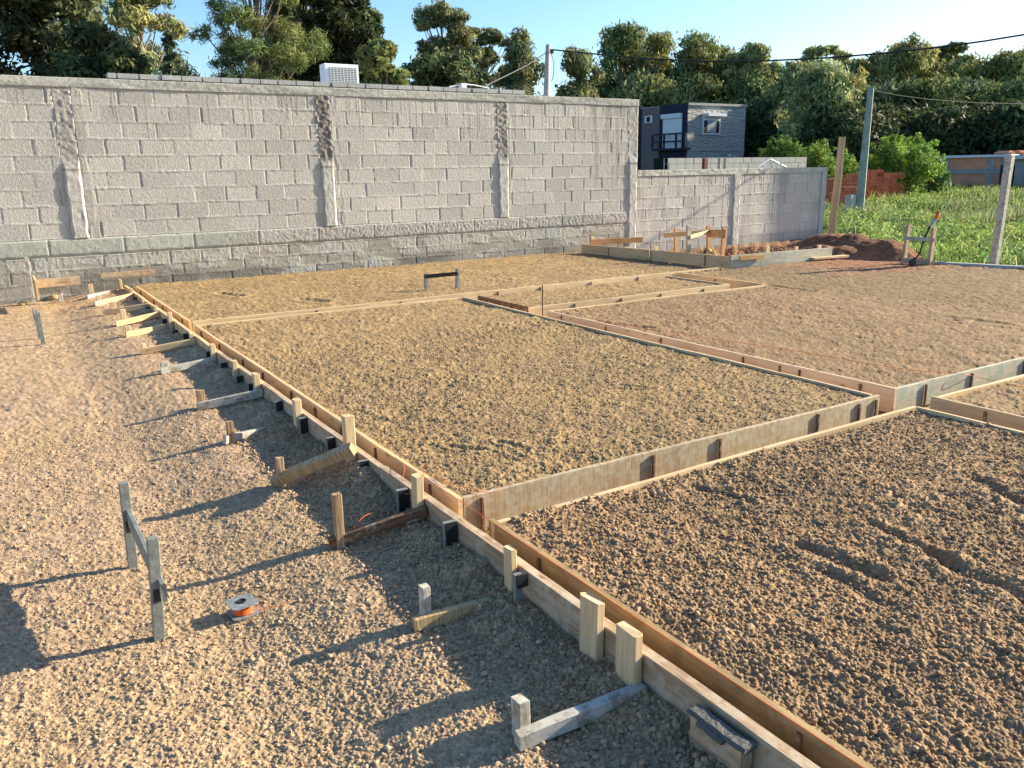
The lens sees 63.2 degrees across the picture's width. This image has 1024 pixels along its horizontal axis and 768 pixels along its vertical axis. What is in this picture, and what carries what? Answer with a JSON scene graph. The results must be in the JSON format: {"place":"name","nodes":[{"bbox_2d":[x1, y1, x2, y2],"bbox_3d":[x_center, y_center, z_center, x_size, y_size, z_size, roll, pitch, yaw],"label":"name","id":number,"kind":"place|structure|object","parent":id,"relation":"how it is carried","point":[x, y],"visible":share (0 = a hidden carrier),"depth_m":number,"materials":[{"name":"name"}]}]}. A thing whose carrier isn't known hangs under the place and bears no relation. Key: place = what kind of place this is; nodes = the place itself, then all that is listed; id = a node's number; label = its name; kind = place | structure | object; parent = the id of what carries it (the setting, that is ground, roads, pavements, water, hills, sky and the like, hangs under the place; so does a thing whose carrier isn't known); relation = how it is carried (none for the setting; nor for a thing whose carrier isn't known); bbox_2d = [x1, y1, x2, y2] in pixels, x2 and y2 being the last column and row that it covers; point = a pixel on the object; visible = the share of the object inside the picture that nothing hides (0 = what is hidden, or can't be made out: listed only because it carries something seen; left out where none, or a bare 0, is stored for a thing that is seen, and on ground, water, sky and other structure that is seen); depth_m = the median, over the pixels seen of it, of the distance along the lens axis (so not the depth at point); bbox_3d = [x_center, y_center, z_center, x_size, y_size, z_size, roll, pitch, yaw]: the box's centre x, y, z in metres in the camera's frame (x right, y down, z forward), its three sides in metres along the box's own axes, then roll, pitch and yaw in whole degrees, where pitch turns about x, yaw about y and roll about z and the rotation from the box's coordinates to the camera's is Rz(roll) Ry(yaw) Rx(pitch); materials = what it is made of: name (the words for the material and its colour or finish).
{"place":"outdoors","nodes":[
{"label":"outdoors","id":0,"kind":"place"},
{"bbox_2d":[106,73,524,94],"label":"neighbour house","id":1,"kind":"structure","parent":0,"point":[125,76],"depth_m":11.90,"materials":[{"name":"concrete"}]},
{"bbox_2d":[319,63,358,82],"bbox_3d":[-3.414,-6.043,16.528,0.692,0.560,0.332,-10,17,-31],"label":"air conditioner","id":2,"kind":"object","parent":1,"relation":"on","point":[341,73],"visible":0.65,"depth_m":16.37,"materials":[{"name":"white paint"}]},
{"bbox_2d":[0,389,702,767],"bbox_3d":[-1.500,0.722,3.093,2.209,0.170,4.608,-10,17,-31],"label":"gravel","id":3,"kind":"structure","parent":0,"point":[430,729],"depth_m":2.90,"materials":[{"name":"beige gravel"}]},
{"bbox_2d":[0,212,1023,767],"bbox_3d":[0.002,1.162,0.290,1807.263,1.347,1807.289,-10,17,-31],"label":"ground","id":4,"kind":"structure","parent":0,"point":[868,302],"depth_m":3.63,"materials":[{"name":"beige gravel"}]},
{"bbox_2d":[0,0,116,76],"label":"tree","id":5,"kind":"object","parent":4,"relation":"on","point":[25,35],"visible":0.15,"depth_m":26.01,"materials":[{"name":"green plant"}]},
{"bbox_2d":[46,18,151,78],"bbox_3d":[-11.755,-7.452,24.497,3.108,6.180,2.934,-10,17,-31],"label":"tree","id":6,"kind":"object","parent":4,"relation":"on","point":[112,54],"visible":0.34,"depth_m":23.60,"materials":[{"name":"green plant"}]},
{"bbox_2d":[118,481,167,641],"bbox_3d":[-1.348,0.648,3.029,0.059,0.418,0.703,-10,17,-31],"label":"batter board","id":7,"kind":"object","parent":4,"relation":"on","point":[149,548],"visible":0.92,"depth_m":2.80,"materials":[{"name":"grey wood"}]},
{"bbox_2d":[88,0,200,76],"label":"tree","id":8,"kind":"object","parent":4,"relation":"on","point":[135,18],"visible":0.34,"depth_m":32.91,"materials":[{"name":"green plant"}]},
{"bbox_2d":[135,286,192,330],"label":"formwork board","id":9,"kind":"object","parent":4,"relation":"on","point":[182,319],"visible":0.45,"depth_m":8.90,"materials":[{"name":"brown wood"}]},
{"bbox_2d":[124,285,209,350],"bbox_3d":[-3.683,-0.728,8.678,0.039,0.125,4.700,-10,17,-31],"label":"plank","id":10,"kind":"object","parent":4,"relation":"on","point":[181,328],"visible":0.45,"depth_m":7.80,"materials":[{"name":"brown wood"}]},
{"bbox_2d":[159,27,183,75],"bbox_3d":[-12.034,-9.147,29.851,2.351,6.830,2.014,1,14,6],"label":"conifer","id":11,"kind":"object","parent":4,"relation":"on","point":[169,44],"visible":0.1,"depth_m":29.19,"materials":[{"name":"green plant"}]},
{"bbox_2d":[196,388,262,410],"bbox_3d":[-1.815,0.100,5.358,0.413,0.052,0.028,-14,18,-21],"label":"timber brace","id":12,"kind":"object","parent":4,"relation":"on","point":[229,399],"visible":1,"depth_m":5.35,"materials":[{"name":"grey wood"}]},
{"bbox_2d":[194,324,279,389],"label":"formwork board","id":13,"kind":"object","parent":4,"relation":"on","point":[266,375],"visible":0.48,"depth_m":6.35,"materials":[{"name":"brown wood"}]},
{"bbox_2d":[225,593,259,621],"bbox_3d":[-0.956,0.788,2.949,0.094,0.049,0.094,-12,18,-37],"label":"line spool","id":14,"kind":"object","parent":4,"relation":"on","point":[241,607],"visible":1,"depth_m":2.93,"materials":[{"name":"plastic"}]},
{"bbox_2d":[183,0,333,80],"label":"pine tree","id":15,"kind":"object","parent":4,"relation":"on","point":[263,54],"visible":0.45,"depth_m":23.46,"materials":[{"name":"green plant"}]},
{"bbox_2d":[259,0,327,81],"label":"pine tree","id":16,"kind":"object","parent":4,"relation":"on","point":[311,4],"visible":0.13,"depth_m":25.76,"materials":[{"name":"green plant"}]},
{"bbox_2d":[208,346,384,477],"bbox_3d":[-1.518,0.100,5.306,0.039,0.135,3.475,-10,17,-31],"label":"plank","id":17,"kind":"object","parent":4,"relation":"on","point":[318,430],"visible":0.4,"depth_m":4.71,"materials":[{"name":"beige wood"}]},
{"bbox_2d":[270,442,356,486],"bbox_3d":[-0.953,0.389,3.979,0.455,0.065,0.064,-23,9,14],"label":"timber brace","id":18,"kind":"object","parent":4,"relation":"on","point":[317,463],"visible":0.99,"depth_m":3.95,"materials":[{"name":"beige wood"}]},
{"bbox_2d":[0,75,638,304],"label":"block wall","id":19,"kind":"structure","parent":4,"relation":"on","point":[171,181],"depth_m":11.64,"materials":[{"name":"concrete"}]},
{"bbox_2d":[198,297,459,326],"bbox_3d":[-1.736,-0.672,8.400,2.750,0.155,0.026,-10,17,-31],"label":"formwork board","id":20,"kind":"object","parent":4,"relation":"on","point":[353,309],"visible":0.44,"depth_m":8.38,"materials":[{"name":"brown wood"}]},
{"bbox_2d":[331,492,345,548],"bbox_3d":[-0.695,0.596,3.348,0.036,0.333,0.031,-10,17,-31],"label":"wooden stake","id":21,"kind":"object","parent":4,"relation":"on","point":[337,511],"visible":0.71,"depth_m":3.32,"materials":[{"name":"wood"}]},
{"bbox_2d":[296,0,385,81],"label":"tree","id":22,"kind":"object","parent":4,"relation":"on","point":[347,31],"visible":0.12,"depth_m":25.50,"materials":[{"name":"green plant"}]},
{"bbox_2d":[192,289,505,332],"bbox_3d":[-1.547,-0.767,8.764,3.472,0.167,0.038,-10,17,-31],"label":"formwork board","id":23,"kind":"object","parent":4,"relation":"on","point":[474,295],"visible":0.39,"depth_m":8.66,"materials":[{"name":"brown wood"}]},
{"bbox_2d":[341,414,356,462],"bbox_3d":[-0.794,0.317,4.072,0.051,0.345,0.051,-10,17,-31],"label":"wooden stake","id":24,"kind":"object","parent":4,"relation":"on","point":[348,428],"visible":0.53,"depth_m":4.03,"materials":[{"name":"brown wood"}]},
{"bbox_2d":[277,379,463,518],"bbox_3d":[-0.885,0.301,4.517,0.039,0.164,2.525,-10,17,-31],"label":"formwork board","id":25,"kind":"object","parent":4,"relation":"on","point":[372,448],"visible":0.46,"depth_m":4.14,"materials":[{"name":"brown wood"}]},
{"bbox_2d":[327,505,427,548],"bbox_3d":[-0.546,0.583,3.398,0.412,0.047,0.034,-17,18,-14],"label":"timber brace","id":26,"kind":"object","parent":4,"relation":"on","point":[384,524],"visible":0.98,"depth_m":3.39,"materials":[{"name":"brown wood"}]},
{"bbox_2d":[353,37,411,84],"bbox_3d":[-3.323,-6.327,21.727,1.646,5.088,1.870,-10,17,-31],"label":"tree","id":27,"kind":"object","parent":4,"relation":"on","point":[377,55],"visible":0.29,"depth_m":20.97,"materials":[{"name":"green plant"}]},
{"bbox_2d":[411,473,424,520],"bbox_3d":[-0.392,0.529,3.481,0.035,0.318,0.051,-9,17,-31],"label":"wooden stake","id":28,"kind":"object","parent":4,"relation":"on","point":[417,488],"visible":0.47,"depth_m":3.44,"materials":[{"name":"brown wood"}]},
{"bbox_2d":[401,0,484,84],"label":"tree","id":29,"kind":"object","parent":4,"relation":"on","point":[459,35],"visible":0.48,"depth_m":39.54,"materials":[{"name":"green plant"}]},
{"bbox_2d":[405,42,491,88],"bbox_3d":[-2.901,-10.604,35.669,4.635,7.436,4.175,-10,17,-31],"label":"tree","id":30,"kind":"object","parent":4,"relation":"on","point":[450,69],"visible":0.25,"depth_m":34.20,"materials":[{"name":"green plant"}]},
{"bbox_2d":[412,596,492,631],"bbox_3d":[-0.168,0.770,2.821,0.353,0.047,0.030,-9,16,-26],"label":"timber brace","id":31,"kind":"object","parent":4,"relation":"on","point":[438,617],"visible":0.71,"depth_m":2.78,"materials":[{"name":"beige wood"}]},
{"bbox_2d":[236,415,725,767],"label":"gravel","id":32,"kind":"structure","parent":4,"relation":"on","point":[696,755],"depth_m":2.75,"materials":[{"name":"beige gravel"}]},
{"bbox_2d":[468,26,510,88],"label":"tree","id":33,"kind":"object","parent":4,"relation":"on","point":[492,36],"visible":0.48,"depth_m":42.77,"materials":[{"name":"green plant"}]},
{"bbox_2d":[503,544,516,590],"bbox_3d":[-0.003,0.698,2.884,0.027,0.290,0.051,-10,17,-30],"label":"wooden stake","id":34,"kind":"object","parent":4,"relation":"on","point":[510,559],"visible":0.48,"depth_m":2.85,"materials":[{"name":"brown wood"}]},
{"bbox_2d":[511,693,530,735],"bbox_3d":[0.026,0.930,2.215,0.037,0.222,0.044,-12,18,-30],"label":"wooden stake","id":35,"kind":"object","parent":4,"relation":"on","point":[520,708],"visible":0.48,"depth_m":2.18,"materials":[{"name":"grey wood"}]},
{"bbox_2d":[502,24,544,94],"bbox_3d":[0.386,-11.748,37.018,2.234,7.941,2.212,-10,17,-31],"label":"tree","id":36,"kind":"object","parent":4,"relation":"on","point":[519,53],"visible":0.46,"depth_m":36.06,"materials":[{"name":"green plant"}]},
{"bbox_2d":[543,44,553,95],"bbox_3d":[1.163,-7.966,26.485,0.258,5.354,0.695,3,15,16],"label":"utility pole","id":37,"kind":"object","parent":4,"relation":"on","point":[548,51],"visible":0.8,"depth_m":25.93,"materials":[{"name":"concrete"}]},
{"bbox_2d":[553,34,1023,61],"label":"overhead cable","id":38,"kind":"object","parent":37,"relation":"attached to","point":[797,58],"visible":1,"depth_m":21.49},
{"bbox_2d":[514,682,646,751],"bbox_3d":[0.191,0.894,2.251,0.402,0.047,0.036,-11,17,-25],"label":"timber brace","id":39,"kind":"object","parent":4,"relation":"on","point":[553,726],"visible":0.89,"depth_m":2.22,"materials":[{"name":"grey wood"}]},
{"bbox_2d":[556,43,606,97],"bbox_3d":[3.109,-10.716,34.996,3.536,6.859,2.993,-10,17,-31],"label":"tree","id":40,"kind":"object","parent":4,"relation":"on","point":[575,66],"visible":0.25,"depth_m":33.99,"materials":[{"name":"green plant"}]},
{"bbox_2d":[579,591,604,661],"bbox_3d":[0.239,0.785,2.506,0.031,0.318,0.086,-9,17,-31],"label":"wooden stake","id":41,"kind":"object","parent":4,"relation":"on","point":[591,634],"visible":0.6,"depth_m":2.47,"materials":[{"name":"brown wood"}]},
{"bbox_2d":[380,466,819,767],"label":"plank","id":42,"kind":"object","parent":4,"relation":"on","point":[676,687],"visible":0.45,"depth_m":2.38,"materials":[{"name":"beige wood"}]},
{"bbox_2d":[506,267,718,293],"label":"formwork board","id":43,"kind":"object","parent":4,"relation":"on","point":[579,283],"visible":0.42,"depth_m":10.34,"materials":[{"name":"brown wood"}]},
{"bbox_2d":[581,244,649,259],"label":"formwork board","id":44,"kind":"object","parent":4,"relation":"on","point":[633,253],"visible":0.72,"depth_m":13.17,"materials":[{"name":"grey wood"}]},
{"bbox_2d":[547,311,697,351],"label":"formwork board","id":45,"kind":"object","parent":4,"relation":"on","point":[673,342],"visible":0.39,"depth_m":7.14,"materials":[{"name":"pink wood"}]},
{"bbox_2d":[588,19,657,151],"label":"tree","id":46,"kind":"object","parent":4,"relation":"on","point":[628,40],"visible":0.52,"depth_m":69.63,"materials":[{"name":"green plant"}]},
{"bbox_2d":[615,621,642,685],"bbox_3d":[0.330,0.825,2.365,0.031,0.291,0.086,-10,17,-31],"label":"wooden stake","id":47,"kind":"object","parent":4,"relation":"on","point":[628,659],"visible":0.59,"depth_m":2.33,"materials":[{"name":"brown wood"}]},
{"bbox_2d":[528,284,729,316],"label":"formwork board","id":48,"kind":"object","parent":4,"relation":"on","point":[537,310],"visible":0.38,"depth_m":8.92,"materials":[{"name":"brown wood"}]},
{"bbox_2d":[600,67,697,169],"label":"tree","id":49,"kind":"object","parent":4,"relation":"on","point":[647,90],"visible":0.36,"depth_m":66.09,"materials":[{"name":"green plant"}]},
{"bbox_2d":[638,29,680,144],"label":"tree","id":50,"kind":"object","parent":4,"relation":"on","point":[658,46],"visible":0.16,"depth_m":72.92,"materials":[{"name":"green plant"}]},
{"bbox_2d":[462,297,872,396],"bbox_3d":[0.800,-0.372,7.040,0.028,0.156,5.050,-10,17,-31],"label":"formwork board","id":51,"kind":"object","parent":4,"relation":"on","point":[724,360],"visible":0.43,"depth_m":6.17,"materials":[{"name":"brown wood"}]},
{"bbox_2d":[461,395,879,529],"bbox_3d":[0.983,0.348,4.210,2.802,0.164,0.039,-10,17,-31],"label":"formwork board","id":52,"kind":"object","parent":4,"relation":"on","point":[539,493],"visible":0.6,"depth_m":4.00,"materials":[{"name":"brown wood"}]},
{"bbox_2d":[489,518,874,767],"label":"formwork board","id":53,"kind":"object","parent":4,"relation":"on","point":[809,746],"visible":0.5,"depth_m":2.29,"materials":[{"name":"brown wood"}]},
{"bbox_2d":[449,493,863,767],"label":"string line","id":54,"kind":"object","parent":53,"relation":"on","point":[677,644],"visible":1,"depth_m":2.33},
{"bbox_2d":[650,250,729,268],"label":"formwork board","id":55,"kind":"object","parent":4,"relation":"on","point":[706,260],"visible":0.96,"depth_m":12.00,"materials":[{"name":"grey wood"}]},
{"bbox_2d":[638,103,746,169],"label":"house","id":56,"kind":"structure","parent":4,"relation":"on","point":[698,130],"depth_m":56.79,"materials":[{"name":"stone"}]},
{"bbox_2d":[661,113,681,148],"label":"shutter door","id":57,"kind":"structure","parent":56,"relation":"in","point":[672,123],"depth_m":56.29,"materials":[{"name":"white paint"}]},
{"bbox_2d":[702,113,726,134],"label":"window","id":58,"kind":"structure","parent":56,"relation":"in","point":[711,122],"depth_m":56.12,"materials":[{"name":"white paint"}]},
{"bbox_2d":[650,27,737,105],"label":"tree","id":59,"kind":"object","parent":4,"relation":"on","point":[697,46],"visible":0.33,"depth_m":68.80,"materials":[{"name":"green plant"}]},
{"bbox_2d":[663,225,726,255],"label":"batter board","id":60,"kind":"object","parent":4,"relation":"on","point":[708,232],"visible":0.81,"depth_m":12.89,"materials":[{"name":"brown wood"}]},
{"bbox_2d":[673,68,731,103],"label":"tree","id":61,"kind":"object","parent":4,"relation":"on","point":[706,88],"visible":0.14,"depth_m":67.63,"materials":[{"name":"green plant"}]},
{"bbox_2d":[491,406,916,539],"bbox_3d":[1.100,0.403,3.975,2.800,0.154,0.026,-10,17,-32],"label":"formwork board","id":62,"kind":"object","parent":4,"relation":"on","point":[823,433],"visible":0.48,"depth_m":3.95,"materials":[{"name":"brown wood"}]},
{"bbox_2d":[686,704,757,767],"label":"timber offcut","id":63,"kind":"object","parent":4,"relation":"on","point":[711,733],"visible":0.99,"depth_m":2.03,"materials":[{"name":"grey wood"}]},
{"bbox_2d":[680,273,764,288],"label":"formwork board","id":64,"kind":"object","parent":4,"relation":"on","point":[736,284],"visible":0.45,"depth_m":10.24,"materials":[{"name":"brown wood"}]},
{"bbox_2d":[636,167,827,249],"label":"block wall","id":65,"kind":"structure","parent":4,"relation":"on","point":[749,205],"depth_m":16.25,"materials":[{"name":"concrete"}]},
{"bbox_2d":[663,157,806,169],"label":"garden wall","id":66,"kind":"structure","parent":4,"relation":"on","point":[696,163],"depth_m":29.94,"materials":[{"name":"concrete"}]},
{"bbox_2d":[722,51,758,103],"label":"tree","id":67,"kind":"object","parent":4,"relation":"on","point":[733,66],"visible":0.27,"depth_m":66.23,"materials":[{"name":"green plant"}]},
{"bbox_2d":[723,62,781,109],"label":"tree","id":68,"kind":"object","parent":4,"relation":"on","point":[744,85],"visible":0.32,"depth_m":64.98,"materials":[{"name":"green plant"}]},
{"bbox_2d":[731,95,783,157],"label":"tree","id":69,"kind":"object","parent":4,"relation":"on","point":[754,119],"visible":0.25,"depth_m":59.52,"materials":[{"name":"green plant"}]},
{"bbox_2d":[738,39,783,103],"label":"tree","id":70,"kind":"object","parent":4,"relation":"on","point":[761,50],"visible":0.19,"depth_m":65.94,"materials":[{"name":"green plant"}]},
{"bbox_2d":[744,79,799,157],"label":"tree","id":71,"kind":"object","parent":4,"relation":"on","point":[778,92],"visible":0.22,"depth_m":59.63,"materials":[{"name":"green plant"}]},
{"bbox_2d":[730,248,831,268],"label":"formwork board","id":72,"kind":"object","parent":4,"relation":"on","point":[792,256],"visible":0.85,"depth_m":11.94,"materials":[{"name":"beige wood"}]},
{"bbox_2d":[758,134,804,156],"bbox_3d":[12.392,-9.970,38.437,2.551,3.053,3.403,0,14,3],"label":"bush","id":73,"kind":"object","parent":4,"relation":"on","point":[785,148],"visible":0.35,"depth_m":37.62,"materials":[{"name":"green plant"}]},
{"bbox_2d":[697,344,896,412],"bbox_3d":[1.881,-0.061,5.752,0.036,0.164,1.677,-10,17,-31],"label":"formwork board","id":74,"kind":"object","parent":4,"relation":"on","point":[887,401],"visible":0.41,"depth_m":5.51,"materials":[{"name":"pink wood"}]},
{"bbox_2d":[773,53,869,156],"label":"tree","id":75,"kind":"object","parent":4,"relation":"on","point":[825,84],"visible":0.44,"depth_m":45.60,"materials":[{"name":"green plant"}]},
{"bbox_2d":[800,43,852,67],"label":"tree","id":76,"kind":"object","parent":4,"relation":"on","point":[820,50],"visible":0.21,"depth_m":67.52,"materials":[{"name":"green plant"}]},
{"bbox_2d":[795,138,858,177],"bbox_3d":[13.478,-9.266,36.246,3.543,2.832,3.615,-10,17,-31],"label":"bush","id":77,"kind":"object","parent":4,"relation":"on","point":[817,155],"visible":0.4,"depth_m":35.54,"materials":[{"name":"green plant"}]},
{"bbox_2d":[827,137,845,233],"bbox_3d":[6.906,-4.016,17.742,0.275,2.405,0.160,-10,17,-31],"label":"wooden post","id":78,"kind":"object","parent":4,"relation":"on","point":[836,190],"visible":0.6,"depth_m":17.66,"materials":[{"name":"wood"}]},
{"bbox_2d":[778,97,925,164],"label":"tree","id":79,"kind":"object","parent":4,"relation":"on","point":[846,119],"visible":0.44,"depth_m":43.47,"materials":[{"name":"green plant"}]},
{"bbox_2d":[838,56,880,90],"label":"tree","id":80,"kind":"object","parent":4,"relation":"on","point":[863,63],"visible":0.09,"depth_m":59.31,"materials":[{"name":"green plant"}]},
{"bbox_2d":[855,87,873,214],"bbox_3d":[10.139,-6.317,24.051,0.273,4.343,1.365,5,15,22],"label":"utility pole","id":81,"kind":"object","parent":4,"relation":"on","point":[861,187],"visible":0.64,"depth_m":23.92,"materials":[{"name":"concrete"}]},
{"bbox_2d":[849,170,890,199],"bbox_3d":[13.504,-7.281,31.643,1.038,1.673,1.529,-1,14,0],"label":"brick stack","id":82,"kind":"object","parent":4,"relation":"on","point":[876,183],"visible":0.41,"depth_m":30.86,"materials":[{"name":"brick"}]},
{"bbox_2d":[845,75,909,109],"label":"tree","id":83,"kind":"object","parent":4,"relation":"on","point":[883,98],"visible":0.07,"depth_m":48.89,"materials":[{"name":"green plant"}]},
{"bbox_2d":[856,132,947,197],"bbox_3d":[15.697,-8.576,33.071,3.337,2.880,3.217,-3,14,-7],"label":"bush","id":84,"kind":"object","parent":4,"relation":"on","point":[920,160],"visible":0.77,"depth_m":32.53,"materials":[{"name":"green plant"}]},
{"bbox_2d":[856,31,952,90],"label":"tree","id":85,"kind":"object","parent":4,"relation":"on","point":[910,64],"visible":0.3,"depth_m":57.73,"materials":[{"name":"green plant"}]},
{"bbox_2d":[901,224,936,264],"bbox_3d":[5.610,-1.901,11.457,0.427,0.581,0.193,7,16,30],"label":"timber stand","id":86,"kind":"object","parent":4,"relation":"on","point":[907,238],"visible":0.89,"depth_m":11.42,"materials":[{"name":"brown wood"}]},
{"bbox_2d":[825,180,1023,224],"bbox_3d":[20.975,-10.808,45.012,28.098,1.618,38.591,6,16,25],"label":"grass","id":87,"kind":"structure","parent":4,"relation":"on","point":[960,186],"depth_m":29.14,"materials":[{"name":"green plant"}]},
{"bbox_2d":[885,101,969,181],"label":"tree","id":88,"kind":"object","parent":4,"relation":"on","point":[929,124],"visible":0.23,"depth_m":44.15,"materials":[{"name":"green plant"}]},
{"bbox_2d":[895,73,975,111],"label":"tree","id":89,"kind":"object","parent":4,"relation":"on","point":[935,88],"visible":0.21,"depth_m":48.52,"materials":[{"name":"green plant"}]},
{"bbox_2d":[929,40,970,69],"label":"tree","id":90,"kind":"object","parent":4,"relation":"on","point":[947,54],"visible":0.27,"depth_m":68.63,"materials":[{"name":"green plant"}]},
{"bbox_2d":[895,357,1023,410],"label":"formwork board","id":91,"kind":"object","parent":4,"relation":"on","point":[919,394],"visible":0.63,"depth_m":5.38,"materials":[{"name":"beige wood"}]},
{"bbox_2d":[930,99,1015,155],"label":"tree","id":92,"kind":"object","parent":4,"relation":"on","point":[977,113],"visible":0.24,"depth_m":44.78,"materials":[{"name":"green plant"}]},
{"bbox_2d":[930,396,1023,430],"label":"formwork board","id":93,"kind":"object","parent":4,"relation":"on","point":[997,417],"visible":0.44,"depth_m":4.64,"materials":[{"name":"brown wood"}]},
{"bbox_2d":[936,154,1023,188],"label":"brick building","id":94,"kind":"structure","parent":4,"relation":"on","point":[982,170],"depth_m":40.87,"materials":[{"name":"concrete"}]},
{"bbox_2d":[954,48,1023,94],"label":"tree","id":95,"kind":"object","parent":4,"relation":"on","point":[1008,65],"visible":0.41,"depth_m":55.44,"materials":[{"name":"green plant"}]},
{"bbox_2d":[959,75,1023,106],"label":"tree","id":96,"kind":"object","parent":4,"relation":"on","point":[1009,90],"visible":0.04,"depth_m":48.07,"materials":[{"name":"green plant"}]},
{"bbox_2d":[968,92,1023,154],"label":"tree","id":97,"kind":"object","parent":4,"relation":"on","point":[1008,134],"visible":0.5,"depth_m":43.88,"materials":[{"name":"green plant"}]},
{"bbox_2d":[989,155,1014,264],"bbox_3d":[6.907,-2.312,11.771,0.214,1.779,0.114,-10,17,-31],"label":"fence post","id":98,"kind":"object","parent":4,"relation":"on","point":[1002,208],"visible":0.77,"depth_m":11.71,"materials":[{"name":"grey concrete"}]},
{"bbox_2d":[0,0,1023,95],"label":"sky","id":99,"kind":"structure","parent":0,"point":[789,27],"materials":[{"name":"blue"}]},
{"bbox_2d":[257,320,864,494],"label":"gravel","id":100,"kind":"structure","parent":0,"point":[511,422],"depth_m":5.16,"materials":[{"name":"beige gravel"}]},
{"bbox_2d":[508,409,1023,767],"bbox_3d":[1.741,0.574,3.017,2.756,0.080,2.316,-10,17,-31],"label":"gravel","id":101,"kind":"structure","parent":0,"point":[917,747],"depth_m":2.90,"materials":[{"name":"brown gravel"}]},
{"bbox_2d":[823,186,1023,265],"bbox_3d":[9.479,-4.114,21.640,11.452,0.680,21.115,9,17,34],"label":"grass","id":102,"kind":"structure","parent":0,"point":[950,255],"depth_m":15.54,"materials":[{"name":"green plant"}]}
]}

